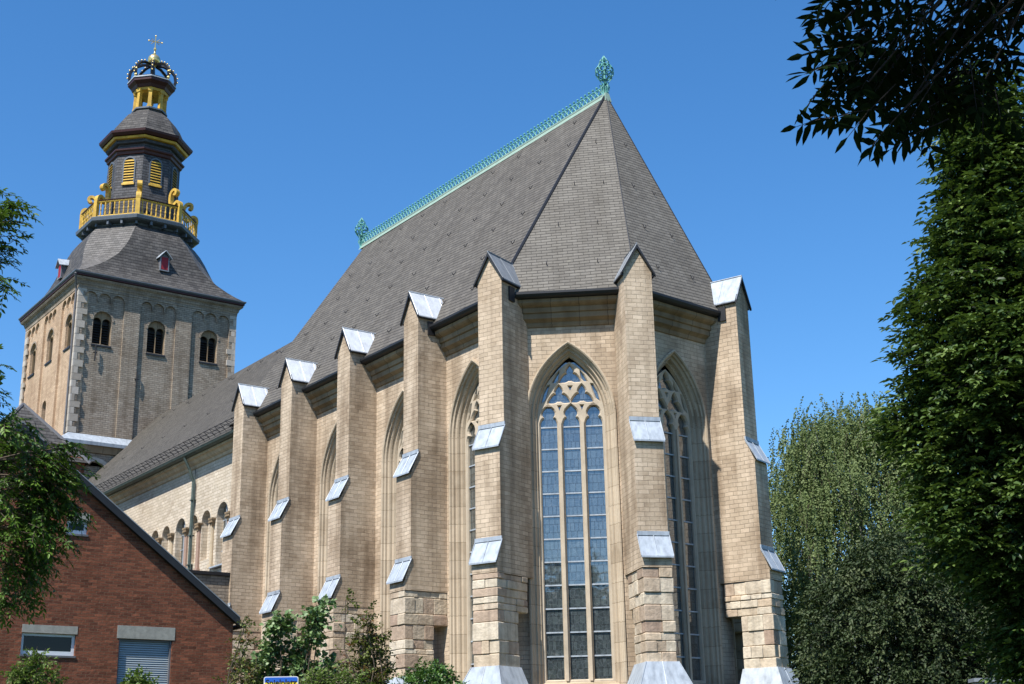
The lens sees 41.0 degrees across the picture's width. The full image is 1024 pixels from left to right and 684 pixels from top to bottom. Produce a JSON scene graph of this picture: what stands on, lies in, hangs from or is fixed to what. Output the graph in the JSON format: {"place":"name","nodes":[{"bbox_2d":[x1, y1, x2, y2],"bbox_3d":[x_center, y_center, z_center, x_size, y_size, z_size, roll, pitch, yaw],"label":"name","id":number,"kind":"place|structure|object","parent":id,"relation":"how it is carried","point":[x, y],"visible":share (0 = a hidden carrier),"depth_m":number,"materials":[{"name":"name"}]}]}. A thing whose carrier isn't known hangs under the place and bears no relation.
{"place":"outdoors","nodes":[
{"label":"outdoors","id":0,"kind":"place"},
{"bbox_2d":[0,422,244,683],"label":"red brick house","id":1,"kind":"structure","parent":0,"point":[130,591],"depth_m":38.73,"materials":[{"name":"brick"}]},
{"bbox_2d":[19,624,77,657],"bbox_3d":[-12.646,8.156,37.279,1.520,0.850,0.330,11,-22,-34],"label":"window","id":2,"kind":"structure","parent":1,"relation":"in","point":[60,645],"depth_m":37.27,"materials":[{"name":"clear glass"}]},
{"bbox_2d":[66,513,89,536],"bbox_3d":[-12.275,5.156,38.562,0.650,0.650,0.330,11,-22,-34],"label":"window","id":3,"kind":"structure","parent":1,"relation":"in","point":[78,533],"depth_m":38.50,"materials":[{"name":"clear glass"}]},
{"bbox_2d":[18,35,245,478],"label":"church tower","id":4,"kind":"structure","parent":0,"point":[128,321],"depth_m":91.48,"materials":[{"name":"stone"}]},
{"bbox_2d":[0,0,1023,667],"label":"sky","id":5,"kind":"structure","parent":0,"point":[301,121],"materials":[{"name":"blue"}]},
{"label":"ground","id":6,"kind":"structure","parent":0,"visible":0},
{"bbox_2d":[0,646,68,683],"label":"garden shrub","id":7,"kind":"object","parent":6,"relation":"on","point":[22,674],"visible":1,"depth_m":24.84,"materials":[{"name":"green plant"}]},
{"bbox_2d":[0,403,90,475],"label":"slate roofed turret","id":8,"kind":"object","parent":6,"relation":"on","point":[50,434],"visible":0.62,"depth_m":67.77,"materials":[{"name":"stone"}]},
{"bbox_2d":[0,188,103,633],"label":"robinia tree","id":9,"kind":"object","parent":6,"relation":"on","point":[28,512],"visible":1,"depth_m":11.94,"materials":[{"name":"green plant"}]},
{"bbox_2d":[120,664,159,683],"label":"garden shrub","id":10,"kind":"object","parent":6,"relation":"on","point":[137,677],"visible":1,"depth_m":24.85,"materials":[{"name":"green plant"}]},
{"bbox_2d":[212,615,265,683],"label":"russet shrub","id":11,"kind":"object","parent":6,"relation":"on","point":[250,678],"visible":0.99,"depth_m":23.03,"materials":[{"name":"green plant"}]},
{"bbox_2d":[264,676,297,683],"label":"playground sign","id":12,"kind":"object","parent":6,"relation":"on","point":[283,680],"visible":1,"depth_m":19.98,"materials":[{"name":"metal"}]},
{"bbox_2d":[239,594,344,683],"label":"maple sapling","id":13,"kind":"object","parent":6,"relation":"on","point":[280,626],"visible":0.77,"depth_m":23.90,"materials":[{"name":"green plant"}]},
{"bbox_2d":[290,663,373,683],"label":"garden shrub","id":14,"kind":"object","parent":6,"relation":"on","point":[318,678],"visible":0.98,"depth_m":21.04,"materials":[{"name":"green plant"}]},
{"bbox_2d":[332,588,399,683],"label":"russet shrub","id":15,"kind":"object","parent":6,"relation":"on","point":[382,672],"visible":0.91,"depth_m":21.94,"materials":[{"name":"green plant"}]},
{"bbox_2d":[392,656,466,683],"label":"clipped bush","id":16,"kind":"object","parent":6,"relation":"on","point":[437,676],"visible":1,"depth_m":19.94,"materials":[{"name":"green plant"}]},
{"bbox_2d":[88,56,798,683],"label":"gothic church","id":17,"kind":"structure","parent":6,"relation":"on","point":[494,422],"depth_m":47.25,"materials":[{"name":"brick"}]},
{"bbox_2d":[264,454,278,600],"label":"window","id":18,"kind":"structure","parent":17,"relation":"in","point":[273,489],"depth_m":58.77,"materials":[{"name":"stone"}]},
{"bbox_2d":[316,421,336,661],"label":"window","id":19,"kind":"structure","parent":17,"relation":"in","point":[328,469],"depth_m":54.96,"materials":[{"name":"stone"}]},
{"bbox_2d":[379,389,403,678],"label":"window","id":20,"kind":"structure","parent":17,"relation":"in","point":[392,450],"depth_m":50.98,"materials":[{"name":"stone"}]},
{"bbox_2d":[448,359,478,683],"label":"window","id":21,"kind":"structure","parent":17,"relation":"in","point":[464,415],"depth_m":47.08,"materials":[{"name":"stone"}]},
{"bbox_2d":[528,341,627,683],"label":"window","id":22,"kind":"structure","parent":17,"relation":"in","point":[577,610],"depth_m":44.38,"materials":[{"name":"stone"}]},
{"bbox_2d":[656,349,724,683],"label":"window","id":23,"kind":"structure","parent":17,"relation":"in","point":[682,412],"depth_m":46.01,"materials":[{"name":"stone"}]},
{"bbox_2d":[732,618,737,683],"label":"window","id":24,"kind":"structure","parent":17,"relation":"in","point":[733,629],"depth_m":45.90,"materials":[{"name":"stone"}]},
{"bbox_2d":[767,391,930,683],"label":"birch tree","id":25,"kind":"object","parent":6,"relation":"on","point":[810,502],"visible":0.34,"depth_m":57.58,"materials":[{"name":"green plant"}]},
{"bbox_2d":[784,520,1016,683],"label":"pear tree","id":26,"kind":"object","parent":6,"relation":"on","point":[898,651],"visible":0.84,"depth_m":33.01,"materials":[{"name":"green plant"}]},
{"bbox_2d":[781,0,1023,171],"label":"ash tree","id":27,"kind":"object","parent":6,"relation":"on","point":[879,85],"visible":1,"depth_m":6.35,"materials":[{"name":"green plant"}]},
{"bbox_2d":[886,491,973,660],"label":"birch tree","id":28,"kind":"object","parent":6,"relation":"on","point":[909,504],"visible":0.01,"depth_m":48.47,"materials":[{"name":"green plant"}]},
{"bbox_2d":[856,48,1023,683],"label":"hornbeam","id":29,"kind":"object","parent":6,"relation":"on","point":[964,459],"visible":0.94,"depth_m":16.87,"materials":[{"name":"green plant"}]},
{"bbox_2d":[968,678,1019,683],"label":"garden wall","id":30,"kind":"structure","parent":6,"relation":"on","point":[973,680],"depth_m":29.95,"materials":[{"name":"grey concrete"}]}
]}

